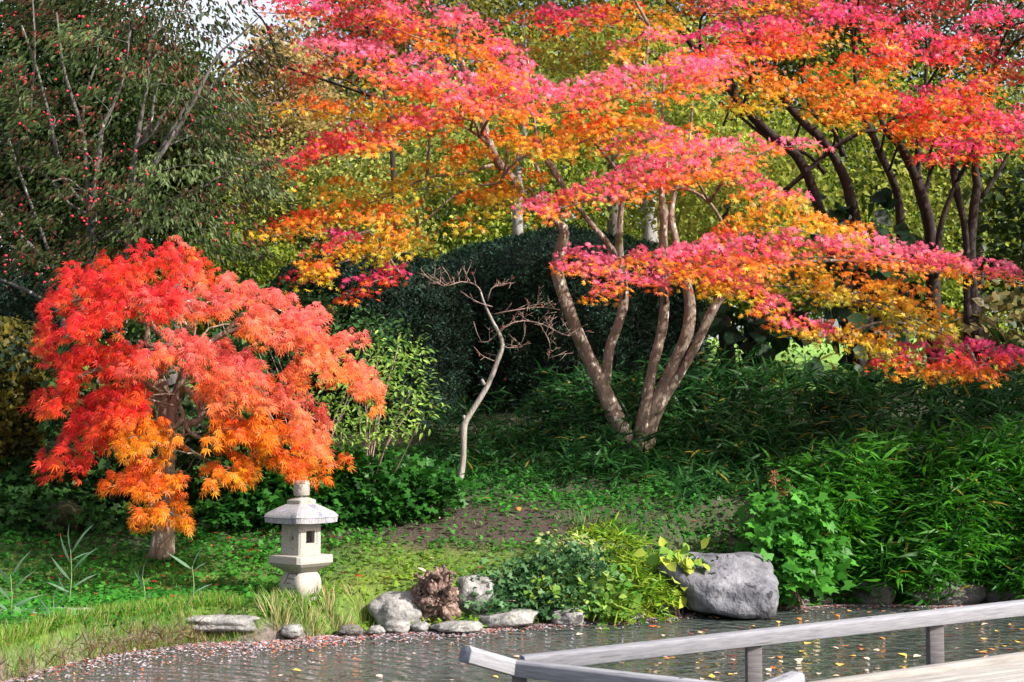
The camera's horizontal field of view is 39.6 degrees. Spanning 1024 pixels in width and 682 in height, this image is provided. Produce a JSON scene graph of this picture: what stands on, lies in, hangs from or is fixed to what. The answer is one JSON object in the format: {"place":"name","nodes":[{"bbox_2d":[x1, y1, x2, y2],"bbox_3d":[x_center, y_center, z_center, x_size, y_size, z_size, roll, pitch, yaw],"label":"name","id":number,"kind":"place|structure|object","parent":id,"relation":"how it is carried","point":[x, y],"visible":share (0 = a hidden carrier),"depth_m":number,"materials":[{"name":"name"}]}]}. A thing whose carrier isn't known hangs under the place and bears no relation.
{"place":"outdoors","nodes":[
{"label":"outdoors","id":0,"kind":"place"},
{"bbox_2d":[243,0,430,248],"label":"japanese maple","id":1,"kind":"object","parent":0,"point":[352,16],"visible":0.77,"depth_m":26.77,"materials":[{"name":"pink plant"}]},
{"bbox_2d":[0,387,1023,681],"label":"ground","id":2,"kind":"structure","parent":0,"point":[382,585],"depth_m":18.28,"materials":[{"name":"plant"}]},
{"bbox_2d":[0,551,42,613],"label":"reed","id":3,"kind":"object","parent":2,"relation":"on","point":[22,602],"visible":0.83,"depth_m":14.22,"materials":[{"name":"green plant"}]},
{"bbox_2d":[0,315,52,493],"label":"beech hedge","id":4,"kind":"object","parent":2,"relation":"on","point":[21,375],"visible":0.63,"depth_m":20.04,"materials":[{"name":"yellow plant"}]},
{"bbox_2d":[0,268,81,441],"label":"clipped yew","id":5,"kind":"object","parent":2,"relation":"on","point":[13,303],"visible":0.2,"depth_m":22.71,"materials":[{"name":"green plant"}]},
{"bbox_2d":[0,607,90,617],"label":"bank slab","id":6,"kind":"structure","parent":2,"relation":"on","point":[43,611],"depth_m":14.80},
{"bbox_2d":[39,581,64,618],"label":"reed","id":7,"kind":"object","parent":2,"relation":"on","point":[45,606],"visible":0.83,"depth_m":13.76,"materials":[{"name":"green plant"}]},
{"bbox_2d":[39,499,91,534],"bbox_3d":[-5.910,2.362,18.796,0.653,0.539,0.822,0,-4,0],"label":"mossy boulder","id":8,"kind":"object","parent":2,"relation":"on","point":[65,507],"visible":0.58,"depth_m":18.50,"materials":[{"name":"stone"}]},
{"bbox_2d":[45,526,96,595],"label":"reed","id":9,"kind":"object","parent":2,"relation":"on","point":[63,571],"visible":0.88,"depth_m":15.49,"materials":[{"name":"green plant"}]},
{"bbox_2d":[52,565,91,583],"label":"grass tuft","id":10,"kind":"object","parent":2,"relation":"on","point":[73,574],"visible":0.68,"depth_m":16.80,"materials":[{"name":"green plant"}]},
{"bbox_2d":[0,0,208,314],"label":"broadleaf tree","id":11,"kind":"object","parent":2,"relation":"on","point":[112,138],"visible":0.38,"depth_m":28.67,"materials":[{"name":"green plant"}]},
{"bbox_2d":[0,447,226,535],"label":"undergrowth","id":12,"kind":"object","parent":2,"relation":"on","point":[13,510],"visible":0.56,"depth_m":18.91,"materials":[{"name":"green plant"}]},
{"bbox_2d":[0,589,248,681],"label":"shore grass","id":13,"kind":"structure","parent":2,"relation":"on","point":[10,633],"depth_m":14.39,"materials":[{"name":"green plant"}]},
{"bbox_2d":[0,0,281,346],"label":"broadleaf tree","id":14,"kind":"object","parent":2,"relation":"on","point":[50,244],"visible":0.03,"depth_m":31.75,"materials":[{"name":"green plant"}]},
{"bbox_2d":[134,564,151,599],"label":"reed","id":15,"kind":"object","parent":2,"relation":"on","point":[139,579],"visible":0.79,"depth_m":15.20,"materials":[{"name":"green plant"}]},
{"bbox_2d":[0,0,302,445],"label":"dogwood","id":16,"kind":"object","parent":2,"relation":"on","point":[92,203],"visible":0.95,"depth_m":21.68,"materials":[{"name":"plant"}]},
{"bbox_2d":[35,290,280,503],"bbox_3d":[-4.831,0.819,19.356,3.460,3.131,1.740,0,-4,0],"label":"dark shrub","id":17,"kind":"object","parent":2,"relation":"on","point":[134,328],"visible":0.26,"depth_m":19.16,"materials":[{"name":"green plant"}]},
{"bbox_2d":[88,0,279,392],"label":"broadleaf tree","id":18,"kind":"object","parent":2,"relation":"on","point":[185,181],"visible":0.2,"depth_m":30.91,"materials":[{"name":"green plant"}]},
{"bbox_2d":[168,548,210,596],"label":"reed","id":19,"kind":"object","parent":2,"relation":"on","point":[181,562],"visible":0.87,"depth_m":15.37,"materials":[{"name":"green plant"}]},
{"bbox_2d":[163,595,219,643],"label":"grass tuft","id":20,"kind":"object","parent":2,"relation":"on","point":[185,624],"visible":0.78,"depth_m":15.03,"materials":[{"name":"green plant"}]},
{"bbox_2d":[18,235,387,559],"bbox_3d":[-3.743,0.656,17.603,4.605,4.066,3.526,0,-4,0],"label":"threadleaf maple","id":21,"kind":"object","parent":2,"relation":"on","point":[130,409],"visible":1,"depth_m":16.88,"materials":[{"name":"red plant"}]},
{"bbox_2d":[185,614,259,632],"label":"bank slab","id":22,"kind":"structure","parent":2,"relation":"on","point":[225,623],"depth_m":15.10,"materials":[{"name":"stone"}]},
{"bbox_2d":[223,604,263,642],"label":"grass tuft","id":23,"kind":"object","parent":2,"relation":"on","point":[255,632],"visible":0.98,"depth_m":15.13,"materials":[{"name":"green plant"}]},
{"bbox_2d":[250,584,304,639],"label":"grass tuft","id":24,"kind":"object","parent":2,"relation":"on","point":[278,617],"visible":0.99,"depth_m":15.37,"materials":[{"name":"green plant"}]},
{"bbox_2d":[281,623,302,638],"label":"pond rock","id":25,"kind":"object","parent":2,"relation":"on","point":[293,630],"visible":1,"depth_m":15.21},
{"bbox_2d":[276,587,309,605],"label":"grass tuft","id":26,"kind":"object","parent":2,"relation":"on","point":[285,594],"visible":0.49,"depth_m":15.73,"materials":[{"name":"green plant"}]},
{"bbox_2d":[264,480,337,603],"bbox_3d":[-2.385,2.404,16.076,0.638,1.660,0.637,-3,-5,40],"label":"stone lantern","id":27,"kind":"object","parent":2,"relation":"on","point":[301,559],"visible":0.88,"depth_m":15.94,"materials":[{"name":"stone"}]},
{"bbox_2d":[277,585,332,636],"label":"grass tuft","id":28,"kind":"object","parent":2,"relation":"on","point":[306,615],"visible":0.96,"depth_m":15.54,"materials":[{"name":"green plant"}]},
{"bbox_2d":[199,266,430,448],"bbox_3d":[-3.005,0.474,21.089,3.607,3.096,1.761,0,-4,0],"label":"dark shrub","id":29,"kind":"object","parent":2,"relation":"on","point":[240,344],"visible":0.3,"depth_m":20.90,"materials":[{"name":"green plant"}]},
{"bbox_2d":[311,578,356,633],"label":"grass tuft","id":30,"kind":"object","parent":2,"relation":"on","point":[334,620],"visible":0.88,"depth_m":15.88,"materials":[{"name":"green plant"}]},
{"bbox_2d":[186,437,486,532],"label":"undergrowth","id":31,"kind":"object","parent":2,"relation":"on","point":[401,496],"visible":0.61,"depth_m":18.90,"materials":[{"name":"green plant"}]},
{"bbox_2d":[338,624,363,636],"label":"pond rock","id":32,"kind":"object","parent":2,"relation":"on","point":[352,630],"visible":0.98,"depth_m":15.49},
{"bbox_2d":[341,576,375,626],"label":"grass tuft","id":33,"kind":"object","parent":2,"relation":"on","point":[360,602],"visible":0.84,"depth_m":16.27,"materials":[{"name":"green plant"}]},
{"bbox_2d":[289,330,448,510],"bbox_3d":[-1.977,1.108,19.314,2.294,2.631,2.236,0,-4,0],"label":"spindle shrub","id":34,"kind":"object","parent":2,"relation":"on","point":[366,426],"visible":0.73,"depth_m":19.16,"materials":[{"name":"green plant"}]},
{"bbox_2d":[263,242,476,431],"bbox_3d":[-2.549,-0.012,25.511,3.848,3.437,3.782,0,-4,0],"label":"clipped yew","id":35,"kind":"object","parent":2,"relation":"on","point":[442,312],"visible":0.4,"depth_m":24.28,"materials":[{"name":"green plant"}]},
{"bbox_2d":[366,625,385,634],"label":"pond rock","id":36,"kind":"object","parent":2,"relation":"on","point":[376,629],"visible":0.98,"depth_m":15.60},
{"bbox_2d":[367,591,421,628],"bbox_3d":[-1.333,3.110,16.387,0.647,0.451,0.742,0,-4,0],"label":"pond rock","id":37,"kind":"object","parent":2,"relation":"on","point":[389,605],"visible":0.68,"depth_m":16.13,"materials":[{"name":"stone"}]},
{"bbox_2d":[383,619,410,633],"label":"pond rock","id":38,"kind":"object","parent":2,"relation":"on","point":[397,626],"visible":0.96,"depth_m":15.74,"materials":[{"name":"stone"}]},
{"bbox_2d":[411,621,429,632],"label":"pond rock","id":39,"kind":"object","parent":2,"relation":"on","point":[419,626],"visible":0.97,"depth_m":15.83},
{"bbox_2d":[411,564,460,624],"bbox_3d":[-0.909,2.933,16.300,0.665,0.747,0.559,0,-4,0],"label":"driftwood stump","id":40,"kind":"object","parent":2,"relation":"on","point":[435,593],"visible":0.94,"depth_m":16.20,"materials":[{"name":"wood"}]},
{"bbox_2d":[429,621,482,633],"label":"pond rock","id":41,"kind":"object","parent":2,"relation":"on","point":[466,627],"visible":0.99,"depth_m":15.76,"materials":[{"name":"stone"}]},
{"bbox_2d":[0,438,937,649],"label":"ground cover","id":42,"kind":"object","parent":2,"relation":"on","point":[122,595],"visible":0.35,"depth_m":17.77,"materials":[{"name":"green plant"}]},
{"bbox_2d":[457,574,493,614],"bbox_3d":[-0.483,3.061,16.833,0.599,0.597,0.637,0,-4,0],"label":"pond rock","id":43,"kind":"object","parent":2,"relation":"on","point":[483,584],"visible":0.48,"depth_m":16.57,"materials":[{"name":"stone"}]},
{"bbox_2d":[1,604,974,681],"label":"leaf litter","id":44,"kind":"object","parent":2,"relation":"on","point":[322,639],"visible":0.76,"depth_m":15.00,"materials":[{"name":"plant"}]},
{"bbox_2d":[409,385,589,495],"bbox_3d":[-0.244,1.496,21.782,3.024,1.801,4.027,0,-4,0],"label":"bamboo thicket","id":45,"kind":"object","parent":2,"relation":"on","point":[491,455],"visible":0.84,"depth_m":21.70,"materials":[{"name":"green plant"}]},
{"bbox_2d":[420,262,590,498],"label":"dead sapling","id":46,"kind":"object","parent":2,"relation":"on","point":[470,413],"visible":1,"depth_m":20.19,"materials":[{"name":"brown wood"}]},
{"bbox_2d":[343,0,669,235],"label":"bare trunk tree","id":47,"kind":"object","parent":2,"relation":"on","point":[517,226],"visible":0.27,"depth_m":31.20,"materials":[{"name":"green plant"}]},
{"bbox_2d":[478,608,538,628],"bbox_3d":[-0.057,3.210,16.421,0.746,0.221,0.640,0,-4,0],"label":"pond rock","id":48,"kind":"object","parent":2,"relation":"on","point":[515,618],"visible":0.88,"depth_m":16.20,"materials":[{"name":"stone"}]},
{"bbox_2d":[450,534,620,623],"bbox_3d":[0.275,2.877,16.937,2.050,1.148,1.489,0,-4,0],"label":"ivy mound","id":49,"kind":"object","parent":2,"relation":"on","point":[501,600],"visible":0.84,"depth_m":16.84,"materials":[{"name":"green plant"}]},
{"bbox_2d":[517,565,567,620],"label":"broad leaved plant","id":50,"kind":"object","parent":2,"relation":"on","point":[556,592],"visible":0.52,"depth_m":16.74,"materials":[{"name":"green plant"}]},
{"bbox_2d":[548,605,584,625],"bbox_3d":[0.647,3.246,16.732,0.447,0.251,0.715,0,-4,0],"label":"pond rock","id":51,"kind":"object","parent":2,"relation":"on","point":[566,617],"visible":0.66,"depth_m":16.42,"materials":[{"name":"stone"}]},
{"bbox_2d":[434,224,711,414],"bbox_3d":[1.101,-0.346,28.538,5.884,3.906,5.643,0,-4,0],"label":"clipped yew","id":52,"kind":"object","parent":2,"relation":"on","point":[524,258],"visible":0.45,"depth_m":26.31,"materials":[{"name":"green plant"}]},
{"bbox_2d":[528,529,624,563],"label":"pale sprig","id":53,"kind":"object","parent":2,"relation":"on","point":[581,536],"visible":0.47,"depth_m":17.75,"materials":[{"name":"yellow plant"}]},
{"bbox_2d":[550,509,605,525],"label":"grass tuft","id":54,"kind":"object","parent":2,"relation":"on","point":[577,518],"visible":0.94,"depth_m":18.90,"materials":[{"name":"green plant"}]},
{"bbox_2d":[530,553,646,624],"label":"broad leaved plant","id":55,"kind":"object","parent":2,"relation":"on","point":[604,602],"visible":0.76,"depth_m":16.71,"materials":[{"name":"green plant"}]},
{"bbox_2d":[459,0,755,235],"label":"bare trunk tree","id":56,"kind":"object","parent":2,"relation":"on","point":[613,216],"visible":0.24,"depth_m":32.18,"materials":[{"name":"plant"}]},
{"bbox_2d":[546,512,688,629],"bbox_3d":[1.377,2.857,17.676,1.767,1.368,2.962,1,-4,-14],"label":"bamboo tuft","id":57,"kind":"object","parent":2,"relation":"on","point":[644,586],"visible":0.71,"depth_m":17.46,"materials":[{"name":"green plant"}]},
{"bbox_2d":[609,605,646,619],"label":"pond rock","id":58,"kind":"object","parent":2,"relation":"on","point":[639,617],"visible":0.12,"depth_m":16.86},
{"bbox_2d":[247,0,1023,454],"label":"japanese maple","id":59,"kind":"object","parent":2,"relation":"on","point":[653,400],"visible":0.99,"depth_m":20.89,"materials":[{"name":"pink plant"}]},
{"bbox_2d":[645,599,680,615],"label":"pond rock","id":60,"kind":"object","parent":2,"relation":"on","point":[670,608],"visible":0.38,"depth_m":17.18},
{"bbox_2d":[538,0,789,247],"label":"bare trunk tree","id":61,"kind":"object","parent":2,"relation":"on","point":[648,234],"visible":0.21,"depth_m":32.13,"materials":[{"name":"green plant"}]},
{"bbox_2d":[633,536,709,617],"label":"broad leaved plant","id":62,"kind":"object","parent":2,"relation":"on","point":[686,564],"visible":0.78,"depth_m":17.20,"materials":[{"name":"yellow plant"}]},
{"bbox_2d":[650,552,779,619],"bbox_3d":[2.518,3.106,17.941,1.643,0.895,2.228,0,-4,0],"label":"pond boulder","id":63,"kind":"object","parent":2,"relation":"on","point":[743,585],"visible":0.66,"depth_m":17.09,"materials":[{"name":"stone"}]},
{"bbox_2d":[688,553,718,614],"bbox_3d":[2.376,3.089,17.313,0.643,1.023,0.431,0,-4,0],"label":"ivy strand","id":64,"kind":"object","parent":63,"relation":"hanging from","point":[703,562],"visible":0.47,"depth_m":17.30,"materials":[{"name":"green plant"}]},
{"bbox_2d":[551,87,922,410],"bbox_3d":[4.261,-1.549,27.633,7.307,6.246,6.419,0,-4,0],"label":"bare trunk tree","id":65,"kind":"object","parent":2,"relation":"on","point":[726,210],"visible":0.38,"depth_m":26.86,"materials":[{"name":"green plant"}]},
{"bbox_2d":[698,294,813,411],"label":"leaved shrub","id":66,"kind":"object","parent":2,"relation":"on","point":[732,334],"visible":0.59,"depth_m":25.41,"materials":[{"name":"green plant"}]},
{"bbox_2d":[579,97,939,400],"bbox_3d":[4.971,-1.668,28.454,6.778,6.274,5.508,3,-5,-41],"label":"bare trunk tree","id":67,"kind":"object","parent":2,"relation":"on","point":[781,173],"visible":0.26,"depth_m":28.01,"materials":[{"name":"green plant"}]},
{"bbox_2d":[520,329,1023,508],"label":"bamboo thicket","id":68,"kind":"object","parent":2,"relation":"on","point":[711,471],"visible":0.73,"depth_m":22.43,"materials":[{"name":"green plant"}]},
{"bbox_2d":[767,469,780,568],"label":"dried flower stalk","id":69,"kind":"object","parent":2,"relation":"on","point":[773,475],"visible":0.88,"depth_m":18.81,"materials":[{"name":"brown plant"}]},
{"bbox_2d":[778,487,788,499],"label":"dried flower stalk","id":70,"kind":"object","parent":2,"relation":"on","point":[780,489],"visible":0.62,"depth_m":18.80,"materials":[{"name":"brown plant"}]},
{"bbox_2d":[781,477,794,497],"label":"dried flower stalk","id":71,"kind":"object","parent":2,"relation":"on","point":[787,490],"visible":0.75,"depth_m":18.81,"materials":[{"name":"brown plant"}]},
{"bbox_2d":[665,0,914,384],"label":"japanese maple","id":72,"kind":"object","parent":2,"relation":"on","point":[761,127],"visible":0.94,"depth_m":23.30,"materials":[{"name":"orange plant"}]},
{"bbox_2d":[730,475,860,609],"bbox_3d":[3.680,2.585,18.366,1.654,1.761,1.898,0,-4,0],"label":"lobed shrub","id":73,"kind":"object","parent":2,"relation":"on","point":[772,530],"visible":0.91,"depth_m":18.13,"materials":[{"name":"green plant"}]},
{"bbox_2d":[797,597,809,604],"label":"pond rock","id":74,"kind":"object","parent":2,"relation":"on","point":[805,601],"visible":0.41,"depth_m":18.42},
{"bbox_2d":[809,595,832,604],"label":"pond rock","id":75,"kind":"object","parent":2,"relation":"on","point":[823,601],"visible":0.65,"depth_m":18.44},
{"bbox_2d":[755,178,936,403],"bbox_3d":[5.990,-0.814,25.255,3.104,4.482,2.369,-1,-4,15],"label":"leaved shrub","id":76,"kind":"object","parent":2,"relation":"on","point":[882,197],"visible":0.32,"depth_m":24.93,"materials":[{"name":"green plant"}]},
{"bbox_2d":[851,575,896,604],"bbox_3d":[4.731,3.312,18.779,0.571,0.456,0.835,1,-4,-20],"label":"bank rock","id":77,"kind":"object","parent":2,"relation":"on","point":[870,600],"visible":0.46,"depth_m":18.43,"materials":[{"name":"stone"}]},
{"bbox_2d":[759,397,1023,609],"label":"bamboo thicket","id":78,"kind":"object","parent":2,"relation":"on","point":[967,491],"visible":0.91,"depth_m":18.99,"materials":[{"name":"green plant"}]},
{"bbox_2d":[779,187,1019,392],"bbox_3d":[8.601,-1.094,31.209,5.430,4.600,3.146,0,-4,0],"label":"lime bush","id":79,"kind":"object","parent":2,"relation":"on","point":[918,216],"visible":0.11,"depth_m":30.96,"materials":[{"name":"green plant"}]},
{"bbox_2d":[792,50,1023,405],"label":"bare trunk tree","id":80,"kind":"object","parent":2,"relation":"on","point":[901,180],"visible":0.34,"depth_m":28.31,"materials":[{"name":"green plant"}]},
{"bbox_2d":[847,0,1011,391],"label":"japanese maple","id":81,"kind":"object","parent":2,"relation":"on","point":[925,106],"visible":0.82,"depth_m":23.95,"materials":[{"name":"red plant"}]},
{"bbox_2d":[903,577,987,604],"bbox_3d":[5.702,3.308,18.782,1.142,0.424,0.813,0,-4,0],"label":"bank rock","id":82,"kind":"object","parent":2,"relation":"on","point":[970,595],"visible":0.36,"depth_m":18.42,"materials":[{"name":"stone"}]},
{"bbox_2d":[883,252,1023,395],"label":"lime bush","id":83,"kind":"object","parent":2,"relation":"on","point":[949,293],"visible":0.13,"depth_m":29.85,"materials":[{"name":"green plant"}]},
{"bbox_2d":[906,0,1023,391],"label":"japanese maple","id":84,"kind":"object","parent":2,"relation":"on","point":[974,151],"visible":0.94,"depth_m":23.84,"materials":[{"name":"pink plant"}]},
{"bbox_2d":[926,76,1023,382],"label":"broadleaf tree","id":85,"kind":"object","parent":2,"relation":"on","point":[1013,200],"visible":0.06,"depth_m":33.59,"materials":[{"name":"green plant"}]},
{"bbox_2d":[939,275,1023,413],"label":"buff shrub","id":86,"kind":"object","parent":2,"relation":"on","point":[988,324],"visible":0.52,"depth_m":24.42,"materials":[{"name":"plant"}]},
{"bbox_2d":[941,140,1023,411],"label":"dark shrub","id":87,"kind":"object","parent":2,"relation":"on","point":[1013,228],"visible":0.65,"depth_m":26.57,"materials":[{"name":"green plant"}]},
{"bbox_2d":[985,578,1022,602],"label":"bank rock","id":88,"kind":"object","parent":2,"relation":"on","point":[992,597],"visible":0.2,"depth_m":18.45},
{"bbox_2d":[0,0,1023,389],"label":"sky","id":89,"kind":"structure","parent":0,"point":[267,19],"materials":[{"name":"white"}]},
{"bbox_2d":[8,605,1023,681],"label":"pond water","id":90,"kind":"structure","parent":0,"point":[440,662],"depth_m":14.29,"materials":[{"name":"grey liquid"}]},
{"bbox_2d":[458,599,1023,681],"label":"timber footbridge","id":91,"kind":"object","parent":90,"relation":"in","point":[561,666],"visible":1,"depth_m":10.89,"materials":[{"name":"grey wood"}]},
{"bbox_2d":[78,339,1017,389],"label":"lawn","id":92,"kind":"structure","parent":0,"point":[834,358],"depth_m":50.50,"materials":[{"name":"plant"}]},
{"bbox_2d":[5,8,291,380],"bbox_3d":[-9.080,-3.776,35.379,8.773,11.337,6.917,0,-4,0],"label":"broadleaf tree","id":93,"kind":"object","parent":92,"relation":"on","point":[200,245],"visible":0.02,"depth_m":35.19,"materials":[{"name":"green plant"}]},
{"bbox_2d":[87,208,306,378],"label":"broadleaf tree","id":94,"kind":"object","parent":92,"relation":"on","point":[251,270],"visible":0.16,"depth_m":36.17,"materials":[{"name":"green plant"}]},
{"bbox_2d":[212,13,364,233],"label":"broadleaf tree","id":95,"kind":"object","parent":92,"relation":"on","point":[279,94],"visible":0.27,"depth_m":43.96,"materials":[{"name":"yellow plant"}]},
{"bbox_2d":[209,113,460,344],"bbox_3d":[-5.492,-2.164,39.099,9.077,8.514,8.540,0,-4,0],"label":"broadleaf tree","id":96,"kind":"object","parent":92,"relation":"on","point":[318,179],"visible":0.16,"depth_m":38.27,"materials":[{"name":"green plant"}]},
{"bbox_2d":[245,0,560,195],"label":"broadleaf tree","id":97,"kind":"object","parent":92,"relation":"on","point":[482,7],"visible":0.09,"depth_m":51.29,"materials":[{"name":"green plant"}]},
{"bbox_2d":[306,54,537,258],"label":"broadleaf tree","id":98,"kind":"object","parent":92,"relation":"on","point":[408,146],"visible":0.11,"depth_m":45.03,"materials":[{"name":"green plant"}]},
{"bbox_2d":[401,42,687,258],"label":"broadleaf tree","id":99,"kind":"object","parent":92,"relation":"on","point":[498,228],"visible":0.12,"depth_m":41.29,"materials":[{"name":"green plant"}]},
{"bbox_2d":[392,0,746,206],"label":"broadleaf tree","id":100,"kind":"object","parent":92,"relation":"on","point":[565,6],"visible":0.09,"depth_m":53.81,"materials":[{"name":"green plant"}]},
{"bbox_2d":[528,24,780,324],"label":"broadleaf tree","id":101,"kind":"object","parent":92,"relation":"on","point":[699,122],"visible":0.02,"depth_m":47.71,"materials":[{"name":"green plant"}]},
{"bbox_2d":[537,0,927,340],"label":"broadleaf tree","id":102,"kind":"object","parent":92,"relation":"on","point":[785,62],"visible":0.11,"depth_m":52.80,"materials":[{"name":"green plant"}]},
{"bbox_2d":[599,96,918,374],"bbox_3d":[7.285,-2.710,40.214,10.051,9.023,8.096,0,-4,0],"label":"broadleaf tree","id":103,"kind":"object","parent":92,"relation":"on","point":[793,301],"visible":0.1,"depth_m":39.39,"materials":[{"name":"green plant"}]},
{"bbox_2d":[697,33,1001,364],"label":"broadleaf tree","id":104,"kind":"object","parent":92,"relation":"on","point":[831,135],"visible":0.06,"depth_m":43.59,"materials":[{"name":"green plant"}]},
{"bbox_2d":[747,0,1023,207],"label":"broadleaf tree","id":105,"kind":"object","parent":92,"relation":"on","point":[1011,35],"visible":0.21,"depth_m":49.30,"materials":[{"name":"green plant"}]},
{"bbox_2d":[797,64,1023,374],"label":"broadleaf tree","id":106,"kind":"object","parent":92,"relation":"on","point":[890,144],"visible":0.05,"depth_m":37.71,"materials":[{"name":"green plant"}]}
]}

